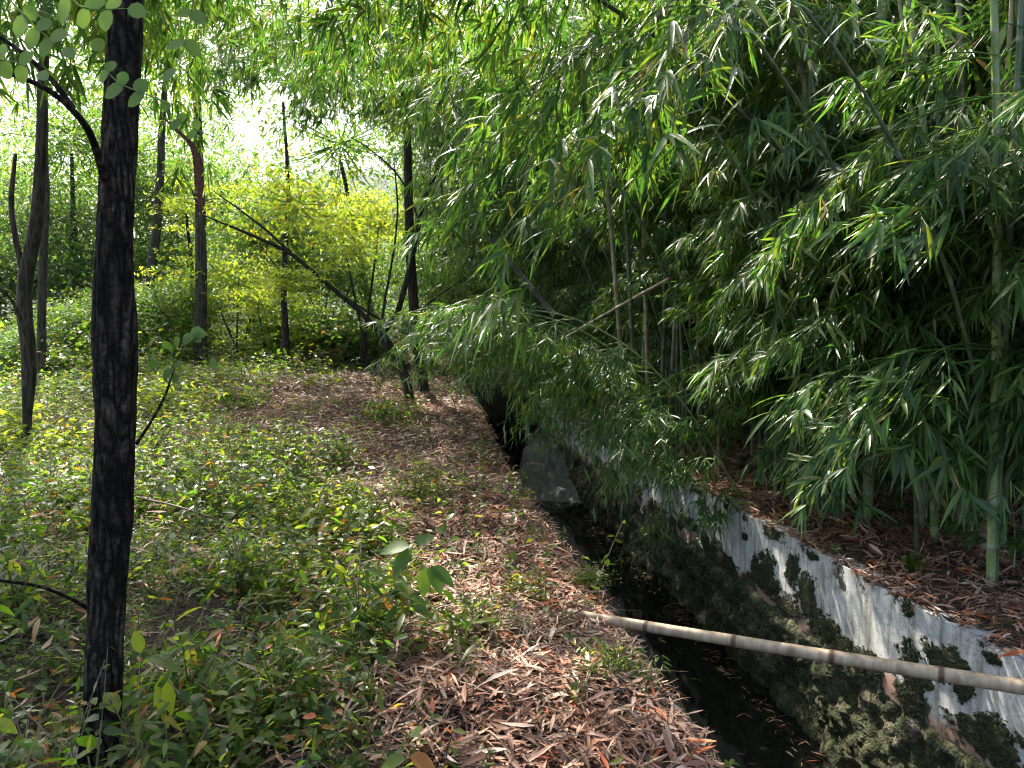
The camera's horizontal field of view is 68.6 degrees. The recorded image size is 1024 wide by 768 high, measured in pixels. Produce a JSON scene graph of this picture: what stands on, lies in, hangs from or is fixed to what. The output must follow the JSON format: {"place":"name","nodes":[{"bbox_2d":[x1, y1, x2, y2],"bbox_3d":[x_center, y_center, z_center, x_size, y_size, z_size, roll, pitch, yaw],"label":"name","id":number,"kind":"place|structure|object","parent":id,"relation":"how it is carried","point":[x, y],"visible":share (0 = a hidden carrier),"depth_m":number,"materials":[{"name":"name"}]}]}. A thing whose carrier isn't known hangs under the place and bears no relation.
{"place":"outdoors","nodes":[
{"label":"outdoors","id":0,"kind":"place"},
{"bbox_2d":[2,168,556,313],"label":"hill","id":1,"kind":"structure","parent":0,"point":[383,187],"depth_m":267.05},
{"bbox_2d":[0,0,589,291],"label":"sky","id":2,"kind":"structure","parent":0,"point":[251,135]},
{"bbox_2d":[0,312,1023,767],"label":"ground","id":3,"kind":"structure","parent":0,"point":[184,622],"depth_m":4.68,"materials":[{"name":"soil"}]},
{"bbox_2d":[0,527,133,667],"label":"bramble","id":4,"kind":"object","parent":3,"relation":"on","point":[11,574],"visible":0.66,"depth_m":3.59,"materials":[{"name":"green plant"}]},
{"bbox_2d":[0,404,139,463],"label":"bramble","id":5,"kind":"object","parent":3,"relation":"on","point":[33,442],"visible":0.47,"depth_m":8.47,"materials":[{"name":"green plant"}]},
{"bbox_2d":[0,440,142,512],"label":"bramble","id":6,"kind":"object","parent":3,"relation":"on","point":[56,476],"visible":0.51,"depth_m":6.10,"materials":[{"name":"green plant"}]},
{"bbox_2d":[0,203,148,348],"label":"shrub","id":7,"kind":"object","parent":3,"relation":"on","point":[8,281],"visible":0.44,"depth_m":21.02,"materials":[{"name":"green plant"}]},
{"bbox_2d":[0,289,180,370],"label":"shrub","id":8,"kind":"object","parent":3,"relation":"on","point":[71,316],"visible":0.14,"depth_m":16.14,"materials":[{"name":"green plant"}]},
{"bbox_2d":[0,0,181,453],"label":"tree","id":9,"kind":"object","parent":3,"relation":"on","point":[27,258],"visible":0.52,"depth_m":8.66,"materials":[{"name":"grey plant"}]},
{"bbox_2d":[0,132,181,287],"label":"shrub","id":10,"kind":"object","parent":3,"relation":"on","point":[64,216],"visible":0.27,"depth_m":23.02,"materials":[{"name":"green plant"}]},
{"bbox_2d":[0,0,182,378],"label":"tree","id":11,"kind":"object","parent":3,"relation":"on","point":[42,297],"visible":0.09,"depth_m":14.38,"materials":[{"name":"grey plant"}]},
{"bbox_2d":[0,57,183,316],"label":"tree","id":12,"kind":"object","parent":3,"relation":"on","point":[63,151],"visible":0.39,"depth_m":22.12,"materials":[{"name":"green plant"}]},
{"bbox_2d":[0,0,216,767],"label":"locust tree","id":13,"kind":"object","parent":3,"relation":"on","point":[114,335],"visible":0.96,"depth_m":2.46,"materials":[{"name":"black plant"}]},
{"bbox_2d":[0,212,233,314],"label":"shrub","id":14,"kind":"object","parent":3,"relation":"on","point":[140,257],"visible":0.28,"depth_m":22.43,"materials":[{"name":"green plant"}]},
{"bbox_2d":[1,74,257,235],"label":"tree","id":15,"kind":"object","parent":3,"relation":"on","point":[91,155],"visible":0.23,"depth_m":22.80,"materials":[{"name":"green plant"}]},
{"bbox_2d":[51,264,258,359],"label":"shrub","id":16,"kind":"object","parent":3,"relation":"on","point":[156,307],"visible":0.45,"depth_m":17.46,"materials":[{"name":"green plant"}]},
{"bbox_2d":[131,630,199,762],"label":"seedling","id":17,"kind":"object","parent":3,"relation":"on","point":[168,688],"visible":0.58,"depth_m":2.67,"materials":[{"name":"green plant"}]},
{"bbox_2d":[10,0,325,344],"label":"tree","id":18,"kind":"object","parent":3,"relation":"on","point":[155,238],"visible":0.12,"depth_m":18.70,"materials":[{"name":"green plant"}]},
{"bbox_2d":[54,123,295,337],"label":"shrub","id":19,"kind":"object","parent":3,"relation":"on","point":[141,188],"visible":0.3,"depth_m":23.20,"materials":[{"name":"green plant"}]},
{"bbox_2d":[35,610,315,767],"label":"bramble","id":20,"kind":"object","parent":3,"relation":"on","point":[207,670],"visible":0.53,"depth_m":2.81,"materials":[{"name":"green plant"}]},
{"bbox_2d":[135,408,218,466],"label":"bramble","id":21,"kind":"object","parent":3,"relation":"on","point":[160,426],"visible":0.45,"depth_m":8.55,"materials":[{"name":"green plant"}]},
{"bbox_2d":[137,158,240,341],"bbox_3d":[-7.919,-3.111,19.035,2.827,4.821,2.967,0,4,0],"label":"tree","id":22,"kind":"object","parent":3,"relation":"on","point":[180,201],"visible":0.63,"depth_m":18.70,"materials":[{"name":"green plant"}]},
{"bbox_2d":[137,371,242,420],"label":"bramble","id":23,"kind":"object","parent":3,"relation":"on","point":[153,389],"visible":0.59,"depth_m":11.11,"materials":[{"name":"green plant"}]},
{"bbox_2d":[140,456,294,528],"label":"bramble","id":24,"kind":"object","parent":3,"relation":"on","point":[181,487],"visible":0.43,"depth_m":5.84,"materials":[{"name":"green plant"}]},
{"bbox_2d":[134,241,337,354],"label":"shrub","id":25,"kind":"object","parent":3,"relation":"on","point":[240,282],"visible":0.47,"depth_m":17.99,"materials":[{"name":"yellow plant"}]},
{"bbox_2d":[145,0,327,367],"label":"tree","id":26,"kind":"object","parent":3,"relation":"on","point":[200,316],"visible":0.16,"depth_m":16.77,"materials":[{"name":"brown plant"}]},
{"bbox_2d":[193,368,281,412],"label":"bramble","id":27,"kind":"object","parent":3,"relation":"on","point":[235,396],"visible":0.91,"depth_m":11.73,"materials":[{"name":"green plant"}]},
{"bbox_2d":[130,503,357,638],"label":"bramble","id":28,"kind":"object","parent":3,"relation":"on","point":[237,556],"visible":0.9,"depth_m":4.04,"materials":[{"name":"green plant"}]},
{"bbox_2d":[149,167,355,342],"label":"shrub","id":29,"kind":"object","parent":3,"relation":"on","point":[242,217],"visible":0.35,"depth_m":20.00,"materials":[{"name":"green plant"}]},
{"bbox_2d":[210,271,327,361],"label":"shrub","id":30,"kind":"object","parent":3,"relation":"on","point":[264,306],"visible":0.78,"depth_m":16.83,"materials":[{"name":"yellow plant"}]},
{"bbox_2d":[148,594,415,767],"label":"bramble","id":31,"kind":"object","parent":3,"relation":"on","point":[305,648],"visible":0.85,"depth_m":2.79,"materials":[{"name":"green plant"}]},
{"bbox_2d":[213,420,351,483],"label":"bramble","id":32,"kind":"object","parent":3,"relation":"on","point":[283,443],"visible":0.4,"depth_m":7.25,"materials":[{"name":"green plant"}]},
{"bbox_2d":[0,0,573,331],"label":"woods","id":33,"kind":"object","parent":3,"relation":"on","point":[204,129],"visible":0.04,"depth_m":34.05,"materials":[{"name":"green plant"}]},
{"bbox_2d":[227,0,353,370],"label":"tree","id":34,"kind":"object","parent":3,"relation":"on","point":[285,331],"visible":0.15,"depth_m":15.84,"materials":[{"name":"green plant"}]},
{"bbox_2d":[208,295,406,362],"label":"shrub","id":35,"kind":"object","parent":3,"relation":"on","point":[323,322],"visible":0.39,"depth_m":17.60,"materials":[{"name":"green plant"}]},
{"bbox_2d":[217,228,421,347],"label":"shrub","id":36,"kind":"object","parent":3,"relation":"on","point":[342,281],"visible":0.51,"depth_m":19.92,"materials":[{"name":"green plant"}]},
{"bbox_2d":[202,50,445,343],"bbox_3d":[-4.655,-4.675,20.757,7.181,7.658,7.748,0,4,0],"label":"tree","id":37,"kind":"object","parent":3,"relation":"on","point":[341,140],"visible":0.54,"depth_m":20.16,"materials":[{"name":"green plant"}]},
{"bbox_2d":[261,301,390,367],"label":"bramble","id":38,"kind":"object","parent":3,"relation":"on","point":[341,347],"visible":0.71,"depth_m":17.37,"materials":[{"name":"green plant"}]},
{"bbox_2d":[237,471,419,548],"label":"bramble","id":39,"kind":"object","parent":3,"relation":"on","point":[312,504],"visible":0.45,"depth_m":5.68,"materials":[{"name":"green plant"}]},
{"bbox_2d":[174,532,499,680],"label":"bramble","id":40,"kind":"object","parent":3,"relation":"on","point":[360,612],"visible":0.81,"depth_m":3.61,"materials":[{"name":"green plant"}]},
{"bbox_2d":[263,176,438,369],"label":"shrub","id":41,"kind":"object","parent":3,"relation":"on","point":[381,229],"visible":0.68,"depth_m":16.55,"materials":[{"name":"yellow plant"}]},
{"bbox_2d":[296,491,423,560],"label":"shrub","id":42,"kind":"object","parent":3,"relation":"on","point":[371,508],"visible":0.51,"depth_m":5.61,"materials":[{"name":"green plant"}]},
{"bbox_2d":[184,1,540,400],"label":"tree","id":43,"kind":"object","parent":3,"relation":"on","point":[294,207],"visible":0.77,"depth_m":13.15,"materials":[{"name":"green plant"}]},
{"bbox_2d":[26,0,707,465],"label":"bamboo","id":44,"kind":"object","parent":3,"relation":"on","point":[454,110],"visible":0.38,"depth_m":8.20,"materials":[{"name":"green plant"}]},
{"bbox_2d":[55,0,679,451],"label":"bamboo","id":45,"kind":"object","parent":3,"relation":"on","point":[305,46],"visible":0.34,"depth_m":9.71,"materials":[{"name":"green plant"}]},
{"bbox_2d":[151,36,619,405],"bbox_3d":[-1.901,-2.373,12.226,7.503,6.044,3.018,0,4,0],"label":"bamboo","id":46,"kind":"object","parent":3,"relation":"on","point":[253,82],"visible":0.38,"depth_m":12.28,"materials":[{"name":"green plant"}]},
{"bbox_2d":[0,0,772,491],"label":"bamboo","id":47,"kind":"object","parent":3,"relation":"on","point":[452,56],"visible":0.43,"depth_m":7.15,"materials":[{"name":"green plant"}]},
{"bbox_2d":[250,0,524,394],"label":"tree","id":48,"kind":"object","parent":3,"relation":"on","point":[413,301],"visible":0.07,"depth_m":13.56,"materials":[{"name":"green plant"}]},
{"bbox_2d":[175,11,639,361],"bbox_3d":[-1.679,-2.220,11.082,7.316,5.924,3.229,1,4,10],"label":"bamboo","id":49,"kind":"object","parent":3,"relation":"on","point":[219,70],"visible":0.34,"depth_m":10.76,"materials":[{"name":"green plant"}]},
{"bbox_2d":[364,453,477,507],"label":"bramble","id":50,"kind":"object","parent":3,"relation":"on","point":[416,485],"visible":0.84,"depth_m":6.91,"materials":[{"name":"green plant"}]},
{"bbox_2d":[313,223,551,362],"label":"shrub","id":51,"kind":"object","parent":3,"relation":"on","point":[428,276],"visible":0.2,"depth_m":19.37,"materials":[{"name":"green plant"}]},
{"bbox_2d":[44,0,828,520],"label":"bamboo","id":52,"kind":"object","parent":3,"relation":"on","point":[468,8],"visible":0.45,"depth_m":5.37,"materials":[{"name":"green plant"}]},
{"bbox_2d":[339,40,565,363],"bbox_3d":[-1.255,-3.796,16.732,4.817,7.562,4.138,0,4,0],"label":"bamboo","id":53,"kind":"object","parent":3,"relation":"on","point":[437,254],"visible":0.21,"depth_m":15.96,"materials":[{"name":"green plant"}]},
{"bbox_2d":[353,10,561,343],"bbox_3d":[-1.145,-3.456,15.102,4.007,7.368,4.107,-1,4,-9],"label":"bamboo","id":54,"kind":"object","parent":3,"relation":"on","point":[485,253],"visible":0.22,"depth_m":14.54,"materials":[{"name":"green plant"}]},
{"bbox_2d":[431,588,534,644],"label":"bramble","id":55,"kind":"object","parent":3,"relation":"on","point":[473,610],"visible":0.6,"depth_m":3.97,"materials":[{"name":"green plant"}]},
{"bbox_2d":[408,79,569,323],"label":"bamboo","id":56,"kind":"object","parent":3,"relation":"on","point":[476,262],"visible":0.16,"depth_m":16.47,"materials":[{"name":"green plant"}]},
{"bbox_2d":[456,359,539,419],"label":"earth bank","id":57,"kind":"structure","parent":3,"relation":"on","point":[497,408],"depth_m":17.25,"materials":[{"name":"soil"}]},
{"bbox_2d":[374,27,543,356],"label":"bamboo","id":58,"kind":"object","parent":57,"relation":"on","point":[423,256],"visible":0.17,"depth_m":17.78,"materials":[{"name":"green plant"}]},
{"bbox_2d":[88,0,918,550],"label":"bamboo","id":59,"kind":"object","parent":3,"relation":"on","point":[672,36],"visible":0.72,"depth_m":4.13,"materials":[{"name":"green plant"}]},
{"bbox_2d":[28,0,988,491],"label":"bamboo","id":60,"kind":"object","parent":3,"relation":"on","point":[480,132],"visible":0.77,"depth_m":4.41,"materials":[{"name":"green plant"}]},
{"bbox_2d":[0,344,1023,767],"bbox_3d":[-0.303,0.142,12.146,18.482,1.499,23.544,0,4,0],"label":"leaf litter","id":61,"kind":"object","parent":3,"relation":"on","point":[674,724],"visible":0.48,"depth_m":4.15,"materials":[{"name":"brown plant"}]},
{"bbox_2d":[378,534,454,652],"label":"seedling","id":62,"kind":"object","parent":61,"relation":"on","point":[436,577],"visible":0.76,"depth_m":3.62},
{"bbox_2d":[565,608,1023,694],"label":"bamboo pole","id":63,"kind":"object","parent":61,"relation":"on","point":[940,674],"visible":0.96,"depth_m":3.62,"materials":[{"name":"wood"}]},
{"bbox_2d":[922,482,1023,572],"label":"bamboo shoot","id":64,"kind":"object","parent":61,"relation":"on","point":[1012,546],"visible":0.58,"depth_m":4.88,"materials":[{"name":"green plant"}]},
{"bbox_2d":[0,314,1023,767],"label":"undergrowth","id":65,"kind":"object","parent":3,"relation":"on","point":[184,754],"visible":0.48,"depth_m":4.80,"materials":[{"name":"green plant"}]},
{"bbox_2d":[0,322,1023,767],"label":"dry stems","id":66,"kind":"object","parent":3,"relation":"on","point":[66,560],"visible":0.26,"depth_m":4.93,"materials":[{"name":"plant"}]},
{"bbox_2d":[415,337,616,445],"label":"bamboo","id":67,"kind":"object","parent":3,"relation":"on","point":[500,372],"visible":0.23,"depth_m":10.10,"materials":[{"name":"green plant"}]},
{"bbox_2d":[360,302,709,500],"bbox_3d":[0.260,0.254,7.854,2.701,2.196,2.948,3,5,39],"label":"bamboo","id":68,"kind":"object","parent":3,"relation":"on","point":[610,387],"visible":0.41,"depth_m":7.70,"materials":[{"name":"green plant"}]},
{"bbox_2d":[396,306,676,487],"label":"bamboo","id":69,"kind":"object","parent":3,"relation":"on","point":[586,430],"visible":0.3,"depth_m":8.73,"materials":[{"name":"green plant"}]},
{"bbox_2d":[456,84,620,379],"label":"bamboo","id":70,"kind":"object","parent":3,"relation":"on","point":[504,191],"visible":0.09,"depth_m":15.22,"materials":[{"name":"green plant"}]},
{"bbox_2d":[518,430,578,502],"bbox_3d":[-0.196,1.563,17.544,1.770,1.205,13.200,-1,4,-7],"label":"rock","id":71,"kind":"object","parent":3,"relation":"on","point":[548,486],"visible":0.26,"depth_m":14.08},
{"bbox_2d":[393,291,750,569],"bbox_3d":[0.583,0.486,6.890,3.361,2.622,2.305,0,4,0],"label":"bamboo","id":72,"kind":"object","parent":3,"relation":"on","point":[636,438],"visible":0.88,"depth_m":6.91,"materials":[{"name":"green plant"}]},
{"bbox_2d":[513,0,630,458],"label":"bamboo","id":73,"kind":"object","parent":3,"relation":"on","point":[616,293],"visible":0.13,"depth_m":9.30,"materials":[{"name":"green plant"}]},
{"bbox_2d":[505,0,644,455],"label":"bamboo","id":74,"kind":"object","parent":3,"relation":"on","point":[631,322],"visible":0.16,"depth_m":9.48,"materials":[{"name":"green plant"}]},
{"bbox_2d":[528,0,650,450],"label":"bamboo","id":75,"kind":"object","parent":3,"relation":"on","point":[646,339],"visible":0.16,"depth_m":9.66,"materials":[{"name":"green plant"}]},
{"bbox_2d":[547,7,637,374],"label":"bamboo","id":76,"kind":"object","parent":3,"relation":"on","point":[575,297],"visible":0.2,"depth_m":13.27,"materials":[{"name":"green plant"}]},
{"bbox_2d":[519,1,689,387],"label":"bamboo","id":77,"kind":"object","parent":3,"relation":"on","point":[585,241],"visible":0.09,"depth_m":12.88,"materials":[{"name":"green plant"}]},
{"bbox_2d":[550,1,667,451],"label":"bamboo","id":78,"kind":"object","parent":3,"relation":"on","point":[664,326],"visible":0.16,"depth_m":9.81,"materials":[{"name":"green plant"}]},
{"bbox_2d":[540,2,682,449],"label":"bamboo","id":79,"kind":"object","parent":3,"relation":"on","point":[673,345],"visible":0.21,"depth_m":9.68,"materials":[{"name":"green plant"}]},
{"bbox_2d":[568,627,670,687],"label":"bramble","id":80,"kind":"object","parent":3,"relation":"on","point":[614,661],"visible":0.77,"depth_m":3.40,"materials":[{"name":"green plant"}]},
{"bbox_2d":[574,0,702,421],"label":"bamboo","id":81,"kind":"object","parent":3,"relation":"on","point":[655,325],"visible":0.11,"depth_m":11.14,"materials":[{"name":"green plant"}]},
{"bbox_2d":[582,1,732,446],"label":"bamboo","id":82,"kind":"object","parent":3,"relation":"on","point":[610,293],"visible":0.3,"depth_m":10.40,"materials":[{"name":"green plant"}]},
{"bbox_2d":[591,0,726,452],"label":"bamboo","id":83,"kind":"object","parent":3,"relation":"on","point":[633,286],"visible":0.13,"depth_m":9.12,"materials":[{"name":"green plant"}]},
{"bbox_2d":[608,4,731,458],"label":"bamboo","id":84,"kind":"object","parent":3,"relation":"on","point":[678,262],"visible":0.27,"depth_m":8.97,"materials":[{"name":"green plant"}]},
{"bbox_2d":[654,44,796,465],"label":"bamboo","id":85,"kind":"object","parent":3,"relation":"on","point":[760,432],"visible":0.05,"depth_m":9.03,"materials":[{"name":"green plant"}]},
{"bbox_2d":[631,0,872,466],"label":"bamboo","id":86,"kind":"object","parent":3,"relation":"on","point":[689,310],"visible":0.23,"depth_m":7.54,"materials":[{"name":"green plant"}]},
{"bbox_2d":[499,402,1023,767],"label":"canal wall","id":87,"kind":"structure","parent":3,"relation":"on","point":[756,578],"depth_m":5.33,"materials":[{"name":"white paint"}]},
{"bbox_2d":[702,0,872,509],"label":"bamboo","id":88,"kind":"object","parent":3,"relation":"on","point":[729,262],"visible":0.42,"depth_m":6.50,"materials":[{"name":"green plant"}]},
{"bbox_2d":[679,8,904,495],"bbox_3d":[2.426,-3.097,7.407,1.722,8.461,2.631,-2,4,-25],"label":"bamboo","id":89,"kind":"object","parent":3,"relation":"on","point":[798,87],"visible":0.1,"depth_m":7.31,"materials":[{"name":"green plant"}]},
{"bbox_2d":[651,0,955,518],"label":"bamboo","id":90,"kind":"object","parent":3,"relation":"on","point":[713,422],"visible":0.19,"depth_m":6.70,"materials":[{"name":"green plant"}]},
{"bbox_2d":[658,0,972,538],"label":"bamboo","id":91,"kind":"object","parent":3,"relation":"on","point":[846,45],"visible":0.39,"depth_m":6.17,"materials":[{"name":"green plant"}]},
{"bbox_2d":[709,0,950,510],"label":"bamboo","id":92,"kind":"object","parent":3,"relation":"on","point":[780,308],"visible":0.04,"depth_m":5.92,"materials":[{"name":"green plant"}]},
{"bbox_2d":[688,6,975,522],"bbox_3d":[2.399,-2.395,5.936,1.535,7.242,2.800,-3,5,-41],"label":"bamboo","id":93,"kind":"object","parent":3,"relation":"on","point":[743,274],"visible":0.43,"depth_m":6.13,"materials":[{"name":"green plant"}]},
{"bbox_2d":[730,0,1022,522],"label":"bamboo","id":94,"kind":"object","parent":3,"relation":"on","point":[868,485],"visible":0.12,"depth_m":5.64,"materials":[{"name":"green plant"}]},
{"bbox_2d":[732,0,1023,527],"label":"bamboo","id":95,"kind":"object","parent":3,"relation":"on","point":[892,306],"visible":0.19,"depth_m":5.31,"materials":[{"name":"green plant"}]},
{"bbox_2d":[734,0,1023,542],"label":"bamboo","id":96,"kind":"object","parent":3,"relation":"on","point":[898,463],"visible":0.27,"depth_m":4.81,"materials":[{"name":"green plant"}]},
{"bbox_2d":[769,0,989,165],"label":"bamboo","id":97,"kind":"object","parent":3,"relation":"on","point":[932,51],"visible":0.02,"depth_m":7.38,"materials":[{"name":"green plant"}]},
{"bbox_2d":[743,0,1023,585],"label":"bamboo","id":98,"kind":"object","parent":3,"relation":"on","point":[876,235],"visible":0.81,"depth_m":4.49,"materials":[{"name":"green plant"}]},
{"bbox_2d":[786,95,1023,545],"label":"bamboo","id":99,"kind":"object","parent":3,"relation":"on","point":[986,118],"visible":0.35,"depth_m":4.82,"materials":[{"name":"green plant"}]},
{"bbox_2d":[788,178,1023,554],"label":"bamboo","id":100,"kind":"object","parent":3,"relation":"on","point":[1017,462],"visible":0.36,"depth_m":4.78,"materials":[{"name":"green plant"}]},
{"bbox_2d":[816,0,1023,563],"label":"bamboo","id":101,"kind":"object","parent":3,"relation":"on","point":[932,163],"visible":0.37,"depth_m":4.56,"materials":[{"name":"green plant"}]},
{"bbox_2d":[816,0,1023,523],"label":"bamboo","id":102,"kind":"object","parent":3,"relation":"on","point":[961,93],"depth_m":5.49,"materials":[{"name":"green plant"}]},
{"bbox_2d":[852,11,1023,538],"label":"bamboo","id":103,"kind":"object","parent":3,"relation":"on","point":[984,480],"visible":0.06,"depth_m":4.98,"materials":[{"name":"green plant"}]},
{"bbox_2d":[855,0,1023,585],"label":"bamboo","id":104,"kind":"object","parent":3,"relation":"on","point":[897,38],"visible":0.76,"depth_m":4.55,"materials":[{"name":"green plant"}]},
{"bbox_2d":[863,0,1015,515],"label":"bamboo","id":105,"kind":"object","parent":3,"relation":"on","point":[981,90],"depth_m":5.72,"materials":[{"name":"green plant"}]},
{"bbox_2d":[487,419,834,767],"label":"water","id":106,"kind":"structure","parent":0,"point":[719,700],"depth_m":6.76,"materials":[{"name":"black liquid"}]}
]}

